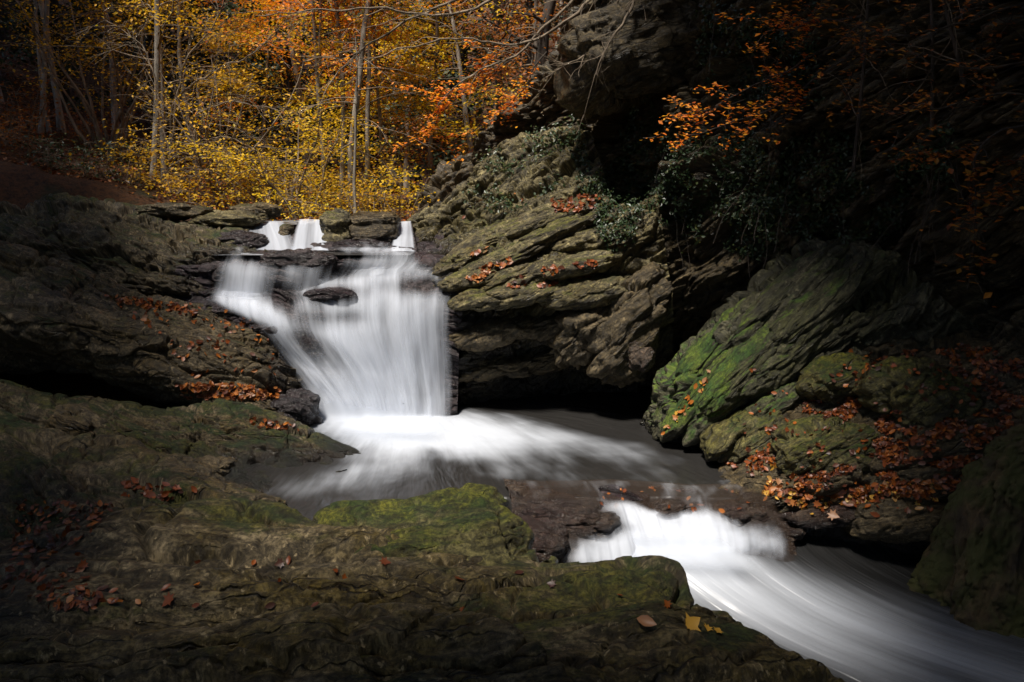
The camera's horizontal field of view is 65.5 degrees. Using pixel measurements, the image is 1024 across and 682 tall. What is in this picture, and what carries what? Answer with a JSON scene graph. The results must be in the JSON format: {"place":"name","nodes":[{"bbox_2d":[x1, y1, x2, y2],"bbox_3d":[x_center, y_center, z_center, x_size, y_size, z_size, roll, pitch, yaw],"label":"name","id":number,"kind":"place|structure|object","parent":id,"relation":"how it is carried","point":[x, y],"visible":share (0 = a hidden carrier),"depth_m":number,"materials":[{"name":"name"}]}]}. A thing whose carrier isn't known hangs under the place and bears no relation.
{"place":"outdoors","nodes":[
{"label":"outdoors","id":0,"kind":"place"},
{"bbox_2d":[0,0,566,405],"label":"ground","id":1,"kind":"structure","parent":0,"point":[22,186],"depth_m":18.69,"materials":[{"name":"soil"}]},
{"bbox_2d":[0,72,74,131],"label":"shrub","id":2,"kind":"object","parent":1,"relation":"on","point":[19,107],"visible":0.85,"depth_m":17.32,"materials":[{"name":"brown plant"}]},
{"bbox_2d":[0,109,77,153],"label":"shrub","id":3,"kind":"object","parent":1,"relation":"on","point":[13,136],"visible":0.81,"depth_m":15.65,"materials":[{"name":"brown plant"}]},
{"bbox_2d":[0,129,106,174],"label":"shrub","id":4,"kind":"object","parent":1,"relation":"on","point":[47,155],"visible":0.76,"depth_m":15.01,"materials":[{"name":"brown plant"}]},
{"bbox_2d":[0,0,145,104],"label":"tree","id":5,"kind":"object","parent":1,"relation":"on","point":[61,74],"visible":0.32,"depth_m":24.37,"materials":[{"name":"orange plant"}]},
{"bbox_2d":[0,0,206,127],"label":"yellow tree","id":6,"kind":"object","parent":1,"relation":"on","point":[114,105],"visible":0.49,"depth_m":21.17,"materials":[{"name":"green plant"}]},
{"bbox_2d":[0,0,209,162],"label":"hazel bush","id":7,"kind":"object","parent":1,"relation":"on","point":[132,109],"visible":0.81,"depth_m":17.14,"materials":[{"name":"brown plant"}]},
{"bbox_2d":[52,136,168,185],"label":"shrub","id":8,"kind":"object","parent":1,"relation":"on","point":[99,166],"visible":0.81,"depth_m":14.95,"materials":[{"name":"yellow plant"}]},
{"bbox_2d":[0,192,268,298],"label":"rock shelf","id":9,"kind":"object","parent":1,"relation":"on","point":[125,245],"visible":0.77,"depth_m":12.04,"materials":[{"name":"stone"}]},
{"bbox_2d":[135,202,213,220],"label":"boulder","id":10,"kind":"object","parent":9,"relation":"on","point":[180,211],"visible":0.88,"depth_m":12.90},
{"bbox_2d":[1,0,270,181],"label":"birch tree","id":11,"kind":"object","parent":1,"relation":"on","point":[163,169],"visible":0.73,"depth_m":16.63,"materials":[{"name":"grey plant"}]},
{"bbox_2d":[68,129,208,187],"bbox_3d":[-7.039,-3.334,15.063,2.556,1.278,2.043,0,11,0],"label":"shrub","id":12,"kind":"object","parent":1,"relation":"on","point":[141,160],"visible":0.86,"depth_m":15.11,"materials":[{"name":"yellow plant"}]},
{"bbox_2d":[0,425,287,540],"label":"rock ledge","id":13,"kind":"object","parent":1,"relation":"on","point":[50,465],"visible":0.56,"depth_m":7.44,"materials":[{"name":"stone"}]},
{"bbox_2d":[2,477,182,609],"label":"leaf litter","id":14,"kind":"object","parent":13,"relation":"on","point":[20,507],"visible":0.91,"depth_m":5.43,"materials":[{"name":"brown plant"}]},
{"bbox_2d":[0,0,297,179],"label":"birch tree","id":15,"kind":"object","parent":1,"relation":"on","point":[156,4],"visible":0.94,"depth_m":15.80,"materials":[{"name":"grey plant"}]},
{"bbox_2d":[62,0,242,137],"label":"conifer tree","id":16,"kind":"object","parent":1,"relation":"on","point":[169,44],"visible":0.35,"depth_m":23.73,"materials":[{"name":"yellow plant"}]},
{"bbox_2d":[0,240,305,414],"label":"rock slab","id":17,"kind":"object","parent":1,"relation":"on","point":[60,316],"visible":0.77,"depth_m":10.36,"materials":[{"name":"stone"}]},
{"bbox_2d":[15,0,309,176],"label":"yellow tree","id":18,"kind":"object","parent":1,"relation":"on","point":[179,41],"visible":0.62,"depth_m":18.13,"materials":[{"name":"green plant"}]},
{"bbox_2d":[0,379,360,492],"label":"rock ledge","id":19,"kind":"object","parent":1,"relation":"on","point":[217,427],"visible":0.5,"depth_m":9.42,"materials":[{"name":"stone"}]},
{"bbox_2d":[45,402,110,436],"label":"grey rock","id":20,"kind":"object","parent":19,"relation":"on","point":[76,419],"visible":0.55,"depth_m":9.10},
{"bbox_2d":[104,294,298,430],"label":"leaf litter","id":21,"kind":"object","parent":19,"relation":"on","point":[208,386],"visible":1,"depth_m":10.39,"materials":[{"name":"brown plant"}]},
{"bbox_2d":[134,151,236,209],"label":"shrub","id":22,"kind":"object","parent":1,"relation":"on","point":[168,190],"visible":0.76,"depth_m":14.93,"materials":[{"name":"yellow plant"}]},
{"bbox_2d":[50,0,322,217],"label":"bare hazel","id":23,"kind":"object","parent":1,"relation":"on","point":[171,134],"visible":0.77,"depth_m":15.23,"materials":[{"name":"yellow plant"}]},
{"bbox_2d":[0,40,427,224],"bbox_3d":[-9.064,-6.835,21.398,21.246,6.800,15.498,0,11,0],"label":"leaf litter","id":24,"kind":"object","parent":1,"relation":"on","point":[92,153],"visible":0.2,"depth_m":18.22,"materials":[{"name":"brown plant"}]},
{"bbox_2d":[87,33,348,204],"bbox_3d":[-5.619,-4.093,15.253,4.628,3.550,4.220,9,14,39],"label":"hazel bush","id":25,"kind":"object","parent":1,"relation":"on","point":[201,161],"visible":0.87,"depth_m":15.20,"materials":[{"name":"yellow plant"}]},
{"bbox_2d":[165,0,337,158],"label":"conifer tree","id":26,"kind":"object","parent":1,"relation":"on","point":[252,59],"visible":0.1,"depth_m":25.40,"materials":[{"name":"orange plant"}]},
{"bbox_2d":[144,0,360,209],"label":"yellow tree","id":27,"kind":"object","parent":1,"relation":"on","point":[263,132],"visible":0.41,"depth_m":19.41,"materials":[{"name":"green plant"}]},
{"bbox_2d":[141,98,398,221],"bbox_3d":[-4.458,-3.034,15.539,4.676,3.414,4.134,0,11,0],"label":"yellow bush","id":28,"kind":"object","parent":1,"relation":"on","point":[297,208],"visible":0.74,"depth_m":15.21,"materials":[{"name":"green plant"}]},
{"bbox_2d":[189,0,372,178],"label":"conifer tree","id":29,"kind":"object","parent":1,"relation":"on","point":[289,82],"visible":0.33,"depth_m":22.75,"materials":[{"name":"yellow plant"}]},
{"bbox_2d":[165,0,404,202],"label":"orange tree","id":30,"kind":"object","parent":1,"relation":"on","point":[295,77],"visible":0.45,"depth_m":20.10,"materials":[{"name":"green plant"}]},
{"bbox_2d":[200,0,426,164],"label":"orange tree","id":31,"kind":"object","parent":1,"relation":"on","point":[320,39],"visible":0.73,"depth_m":16.18,"materials":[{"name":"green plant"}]},
{"bbox_2d":[175,248,462,418],"bbox_3d":[-2.842,0.247,11.831,4.776,3.131,1.890,0,11,0],"label":"waterfall rock","id":32,"kind":"object","parent":1,"relation":"on","point":[281,290],"visible":0.41,"depth_m":11.43,"materials":[{"name":"stone"}]},
{"bbox_2d":[291,317,325,361],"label":"nose rock","id":33,"kind":"object","parent":32,"relation":"on","point":[310,342],"visible":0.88,"depth_m":11.01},
{"bbox_2d":[239,252,413,254],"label":"water","id":34,"kind":"structure","parent":32,"relation":"on","point":[372,253],"depth_m":12.01,"materials":[{"name":"white liquid"}]},
{"bbox_2d":[215,230,268,248],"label":"boulder","id":35,"kind":"object","parent":34,"relation":"on","point":[249,239],"visible":0.46,"depth_m":12.34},
{"bbox_2d":[242,224,295,250],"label":"cascade rock","id":36,"kind":"object","parent":34,"relation":"on","point":[256,229],"visible":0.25,"depth_m":13.07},
{"bbox_2d":[244,221,287,249],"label":"cascade","id":37,"kind":"object","parent":36,"relation":"on","point":[276,240],"visible":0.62,"depth_m":12.68,"materials":[{"name":"liquid"}]},
{"bbox_2d":[289,222,331,251],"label":"cascade rock","id":38,"kind":"object","parent":34,"relation":"on","point":[310,244],"visible":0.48,"depth_m":12.50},
{"bbox_2d":[293,219,326,249],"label":"cascade","id":39,"kind":"object","parent":38,"relation":"on","point":[300,238],"visible":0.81,"depth_m":12.66,"materials":[{"name":"liquid"}]},
{"bbox_2d":[319,208,351,241],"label":"boulder","id":40,"kind":"object","parent":38,"relation":"on","point":[335,224],"visible":0.53,"depth_m":12.55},
{"bbox_2d":[328,239,392,251],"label":"boulder","id":41,"kind":"object","parent":34,"relation":"on","point":[351,245],"visible":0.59,"depth_m":12.34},
{"bbox_2d":[216,248,440,420],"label":"waterfall","id":42,"kind":"structure","parent":32,"relation":"on","point":[402,332],"depth_m":11.18,"materials":[{"name":"liquid"}]},
{"bbox_2d":[259,248,338,271],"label":"nose rock","id":43,"kind":"object","parent":42,"relation":"in","point":[304,260],"visible":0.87,"depth_m":11.37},
{"bbox_2d":[302,287,357,302],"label":"nose rock","id":44,"kind":"object","parent":32,"relation":"on","point":[333,294],"visible":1,"depth_m":11.11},
{"bbox_2d":[334,0,345,208],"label":"beech tree","id":45,"kind":"object","parent":1,"relation":"on","point":[343,144],"visible":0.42,"depth_m":16.53,"materials":[{"name":"grey plant"}]},
{"bbox_2d":[254,218,443,251],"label":"cascade wall","id":46,"kind":"structure","parent":1,"relation":"on","point":[427,246],"depth_m":12.81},
{"bbox_2d":[188,210,268,227],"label":"boulder","id":47,"kind":"object","parent":46,"relation":"on","point":[230,218],"visible":0.81,"depth_m":12.84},
{"bbox_2d":[349,211,400,242],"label":"boulder","id":48,"kind":"object","parent":46,"relation":"on","point":[377,225],"visible":0.77,"depth_m":12.46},
{"bbox_2d":[258,14,451,212],"bbox_3d":[-2.836,-3.783,14.523,3.548,3.808,3.198,0,11,0],"label":"beech tree","id":49,"kind":"object","parent":1,"relation":"on","point":[355,150],"visible":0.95,"depth_m":14.48,"materials":[{"name":"grey plant"}]},
{"bbox_2d":[269,0,459,191],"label":"tree","id":50,"kind":"object","parent":1,"relation":"on","point":[359,132],"visible":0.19,"depth_m":23.80,"materials":[{"name":"yellow plant"}]},
{"bbox_2d":[318,161,439,216],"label":"shrub","id":51,"kind":"object","parent":1,"relation":"on","point":[369,199],"visible":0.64,"depth_m":15.14,"materials":[{"name":"yellow plant"}]},
{"bbox_2d":[274,0,494,210],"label":"yellow tree","id":52,"kind":"object","parent":1,"relation":"on","point":[381,120],"visible":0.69,"depth_m":17.01,"materials":[{"name":"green plant"}]},
{"bbox_2d":[336,163,435,218],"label":"shrub","id":53,"kind":"object","parent":1,"relation":"on","point":[397,189],"visible":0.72,"depth_m":15.39,"materials":[{"name":"yellow plant"}]},
{"bbox_2d":[324,0,476,194],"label":"yellow tree","id":54,"kind":"object","parent":1,"relation":"on","point":[406,129],"visible":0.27,"depth_m":21.27,"materials":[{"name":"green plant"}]},
{"bbox_2d":[310,0,497,210],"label":"beech tree","id":55,"kind":"object","parent":1,"relation":"on","point":[367,137],"visible":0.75,"depth_m":16.29,"materials":[{"name":"brown plant"}]},
{"bbox_2d":[346,0,473,213],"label":"beech tree","id":56,"kind":"object","parent":1,"relation":"on","point":[360,77],"visible":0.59,"depth_m":15.79,"materials":[{"name":"grey plant"}]},
{"bbox_2d":[305,0,533,193],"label":"orange tree","id":57,"kind":"object","parent":1,"relation":"on","point":[459,63],"visible":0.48,"depth_m":19.46,"materials":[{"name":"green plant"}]},
{"bbox_2d":[0,498,844,681],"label":"rock ledge","id":58,"kind":"object","parent":1,"relation":"on","point":[580,622],"visible":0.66,"depth_m":4.50,"materials":[{"name":"stone"}]},
{"bbox_2d":[0,602,572,681],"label":"rock shelf","id":59,"kind":"object","parent":58,"relation":"on","point":[335,642],"visible":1,"depth_m":3.73,"materials":[{"name":"stone"}]},
{"bbox_2d":[318,0,537,181],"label":"orange tree","id":60,"kind":"object","parent":1,"relation":"on","point":[437,50],"visible":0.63,"depth_m":17.85,"materials":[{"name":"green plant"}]},
{"bbox_2d":[357,0,508,191],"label":"tree","id":61,"kind":"object","parent":1,"relation":"on","point":[435,156],"visible":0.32,"depth_m":21.73,"materials":[{"name":"orange plant"}]},
{"bbox_2d":[312,483,558,565],"bbox_3d":[-0.570,2.189,5.866,1.920,2.264,1.796,0,11,0],"label":"mossy rock","id":62,"kind":"object","parent":1,"relation":"on","point":[469,520],"visible":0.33,"depth_m":5.43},
{"bbox_2d":[386,0,528,150],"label":"tree","id":63,"kind":"object","parent":1,"relation":"on","point":[488,36],"visible":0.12,"depth_m":31.29,"materials":[{"name":"orange plant"}]},
{"bbox_2d":[404,0,565,147],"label":"orange tree","id":64,"kind":"object","parent":1,"relation":"on","point":[535,3],"visible":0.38,"depth_m":22.44,"materials":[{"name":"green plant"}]},
{"bbox_2d":[464,0,556,71],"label":"dark tree","id":65,"kind":"object","parent":1,"relation":"on","point":[541,46],"visible":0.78,"depth_m":20.87,"materials":[{"name":"orange plant"}]},
{"bbox_2d":[488,0,533,109],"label":"dark tree","id":66,"kind":"object","parent":1,"relation":"on","point":[497,3],"visible":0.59,"depth_m":22.47,"materials":[{"name":"orange plant"}]},
{"bbox_2d":[463,0,568,109],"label":"tree","id":67,"kind":"object","parent":1,"relation":"on","point":[530,6],"visible":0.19,"depth_m":32.05,"materials":[{"name":"orange plant"}]},
{"bbox_2d":[430,194,674,404],"bbox_3d":[0.715,-0.132,12.088,3.963,4.135,2.619,0,11,0],"label":"rock ledge","id":68,"kind":"object","parent":1,"relation":"on","point":[502,338],"visible":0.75,"depth_m":11.19,"materials":[{"name":"stone"}]},
{"bbox_2d":[462,193,600,288],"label":"leaf litter","id":69,"kind":"object","parent":68,"relation":"on","point":[554,267],"visible":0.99,"depth_m":11.09,"materials":[{"name":"orange plant"}]},
{"bbox_2d":[548,305,608,369],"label":"pillar rock","id":70,"kind":"object","parent":68,"relation":"on","point":[567,342],"visible":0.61,"depth_m":10.94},
{"bbox_2d":[586,261,673,387],"bbox_3d":[1.565,-0.221,11.138,1.288,1.772,1.132,0,11,0],"label":"pillar rock","id":71,"kind":"object","parent":68,"relation":"on","point":[637,312],"visible":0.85,"depth_m":10.74,"materials":[{"name":"stone"}]},
{"bbox_2d":[625,340,655,371],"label":"hanging rock","id":72,"kind":"object","parent":71,"relation":"on","point":[641,360],"visible":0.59,"depth_m":10.71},
{"bbox_2d":[503,478,796,562],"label":"stream sill","id":73,"kind":"structure","parent":1,"relation":"on","point":[520,493],"depth_m":8.05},
{"bbox_2d":[525,497,620,544],"bbox_3d":[0.565,1.774,7.925,0.988,0.363,0.804,0,11,0],"label":"stream stone","id":74,"kind":"object","parent":73,"relation":"on","point":[586,520],"visible":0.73,"depth_m":7.66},
{"bbox_2d":[597,484,649,506],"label":"stream stone","id":75,"kind":"object","parent":73,"relation":"on","point":[631,498],"visible":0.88,"depth_m":8.26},
{"bbox_2d":[650,497,697,518],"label":"stream stone","id":76,"kind":"object","parent":73,"relation":"on","point":[676,509],"visible":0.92,"depth_m":8.09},
{"bbox_2d":[577,504,773,562],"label":"cascade","id":77,"kind":"object","parent":73,"relation":"on","point":[655,534],"visible":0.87,"depth_m":7.79,"materials":[{"name":"liquid"}]},
{"bbox_2d":[707,499,776,529],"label":"stream stone","id":78,"kind":"object","parent":73,"relation":"on","point":[754,516],"visible":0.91,"depth_m":7.99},
{"bbox_2d":[640,232,978,446],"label":"green buttress","id":79,"kind":"structure","parent":1,"relation":"on","point":[780,323],"depth_m":9.27,"materials":[{"name":"stone"}]},
{"bbox_2d":[144,392,808,531],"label":"pool water","id":80,"kind":"structure","parent":0,"point":[585,444],"depth_m":9.64,"materials":[{"name":"white liquid"}]},
{"bbox_2d":[270,388,322,427],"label":"wet boulder","id":81,"kind":"object","parent":80,"relation":"on","point":[301,405],"visible":0.67,"depth_m":10.45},
{"bbox_2d":[324,417,423,428],"bbox_3d":[-1.819,0.866,10.450,2.410,0.644,1.334,0,11,0],"label":"spray","id":82,"kind":"object","parent":80,"relation":"on","point":[349,421],"visible":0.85,"depth_m":10.67,"materials":[{"name":"liquid"}]},
{"bbox_2d":[401,125,604,255],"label":"rock slope","id":83,"kind":"structure","parent":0,"point":[446,214],"depth_m":12.81,"materials":[{"name":"stone"}]},
{"bbox_2d":[462,113,589,222],"bbox_3d":[0.190,-2.595,13.561,2.108,2.630,3.326,0,11,0],"label":"ivy","id":84,"kind":"object","parent":83,"relation":"on","point":[544,192],"visible":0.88,"depth_m":12.78,"materials":[{"name":"green plant"}]},
{"bbox_2d":[413,0,1023,392],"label":"cliff","id":85,"kind":"structure","parent":0,"point":[710,281],"depth_m":9.66,"materials":[{"name":"stone"}]},
{"bbox_2d":[241,0,645,133],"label":"bare tree","id":86,"kind":"object","parent":85,"relation":"on","point":[417,14],"visible":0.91,"depth_m":11.35,"materials":[{"name":"orange plant"}]},
{"bbox_2d":[388,34,546,172],"bbox_3d":[-0.748,-4.010,13.524,2.683,2.264,0.972,0,11,0],"label":"beech branch","id":87,"kind":"object","parent":85,"relation":"attached to","point":[502,108],"visible":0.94,"depth_m":13.43,"materials":[{"name":"orange plant"}]},
{"bbox_2d":[553,0,689,122],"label":"rounded block","id":88,"kind":"structure","parent":85,"relation":"attached to","point":[650,61],"depth_m":11.13,"materials":[{"name":"stone"}]},
{"bbox_2d":[575,95,682,263],"bbox_3d":[1.742,-2.391,12.064,1.634,2.761,2.798,0,11,0],"label":"ivy","id":89,"kind":"object","parent":85,"relation":"attached to","point":[593,191],"visible":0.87,"depth_m":11.86,"materials":[{"name":"green plant"}]},
{"bbox_2d":[661,122,809,278],"bbox_3d":[2.843,-1.562,10.968,0.898,2.778,2.532,-9,14,-38],"label":"ivy","id":90,"kind":"object","parent":85,"relation":"attached to","point":[749,161],"visible":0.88,"depth_m":10.74,"materials":[{"name":"green plant"}]},
{"bbox_2d":[691,0,824,170],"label":"tree","id":91,"kind":"object","parent":85,"relation":"attached to","point":[780,42],"visible":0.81,"depth_m":10.08,"materials":[{"name":"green plant"}]},
{"bbox_2d":[745,126,923,254],"bbox_3d":[3.915,-1.591,9.738,1.108,2.101,2.444,-9,14,-39],"label":"ivy","id":92,"kind":"object","parent":85,"relation":"attached to","point":[849,181],"visible":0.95,"depth_m":9.81,"materials":[{"name":"green plant"}]},
{"bbox_2d":[826,0,916,178],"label":"sapling","id":93,"kind":"object","parent":85,"relation":"on","point":[855,149],"visible":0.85,"depth_m":8.64,"materials":[{"name":"brown plant"}]},
{"bbox_2d":[794,0,1023,171],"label":"beech branch","id":94,"kind":"object","parent":85,"relation":"attached to","point":[955,64],"visible":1,"depth_m":7.60,"materials":[{"name":"orange plant"}]},
{"bbox_2d":[648,0,861,154],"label":"beech branch","id":95,"kind":"object","parent":94,"relation":"attached to","point":[805,27],"visible":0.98,"depth_m":8.62,"materials":[{"name":"orange plant"}]},
{"bbox_2d":[920,125,1023,307],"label":"beech branch","id":96,"kind":"object","parent":94,"relation":"hanging from","point":[1017,177],"visible":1,"depth_m":6.95,"materials":[{"name":"orange plant"}]},
{"bbox_2d":[861,0,959,135],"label":"sapling","id":97,"kind":"object","parent":85,"relation":"on","point":[932,72],"visible":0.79,"depth_m":8.09,"materials":[{"name":"brown plant"}]},
{"bbox_2d":[868,0,1006,92],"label":"sapling","id":98,"kind":"object","parent":85,"relation":"on","point":[954,44],"visible":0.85,"depth_m":7.77,"materials":[{"name":"brown plant"}]},
{"bbox_2d":[667,532,1023,681],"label":"stream water","id":99,"kind":"structure","parent":0,"point":[848,611],"depth_m":7.25,"materials":[{"name":"white liquid"}]},
{"bbox_2d":[517,508,570,562],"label":"stream stone","id":100,"kind":"object","parent":99,"relation":"on","point":[551,538],"visible":0.45,"depth_m":7.37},
{"bbox_2d":[717,330,1023,555],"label":"leafy slope","id":101,"kind":"structure","parent":0,"point":[740,478],"depth_m":8.23,"materials":[{"name":"plant"}]},
{"bbox_2d":[699,409,786,463],"bbox_3d":[2.745,1.113,9.353,0.995,0.756,0.931,0,11,0],"label":"mossy boulder","id":102,"kind":"object","parent":101,"relation":"on","point":[726,439],"visible":0.69,"depth_m":9.07,"materials":[{"name":"stone"}]},
{"bbox_2d":[777,504,855,529],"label":"flat grey rock","id":103,"kind":"object","parent":101,"relation":"on","point":[818,519],"visible":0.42,"depth_m":8.05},
{"bbox_2d":[769,414,878,475],"bbox_3d":[3.397,1.162,8.574,1.217,0.678,1.077,0,11,0],"label":"mossy boulder","id":104,"kind":"object","parent":101,"relation":"on","point":[790,450],"visible":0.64,"depth_m":8.23,"materials":[{"name":"stone"}]},
{"bbox_2d":[795,352,870,401],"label":"mossy boulder","id":105,"kind":"object","parent":101,"relation":"on","point":[815,381],"visible":0.91,"depth_m":8.76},
{"bbox_2d":[725,342,1023,513],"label":"leaf litter","id":106,"kind":"object","parent":101,"relation":"on","point":[885,454],"visible":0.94,"depth_m":8.01,"materials":[{"name":"orange plant"}]},
{"bbox_2d":[843,496,947,543],"bbox_3d":[3.934,1.758,8.144,1.126,0.542,0.862,0,11,0],"label":"flat grey rock","id":107,"kind":"object","parent":101,"relation":"on","point":[893,523],"visible":0.53,"depth_m":7.83,"materials":[{"name":"stone"}]},
{"bbox_2d":[852,355,984,438],"bbox_3d":[4.272,0.606,8.378,1.236,0.919,1.163,0,11,0],"label":"mossy boulder","id":108,"kind":"object","parent":101,"relation":"on","point":[885,383],"visible":0.71,"depth_m":8.05,"materials":[{"name":"stone"}]},
{"bbox_2d":[906,404,1023,638],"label":"mossy boulder","id":109,"kind":"object","parent":101,"relation":"on","point":[969,570],"visible":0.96,"depth_m":7.21,"materials":[{"name":"green stone"}]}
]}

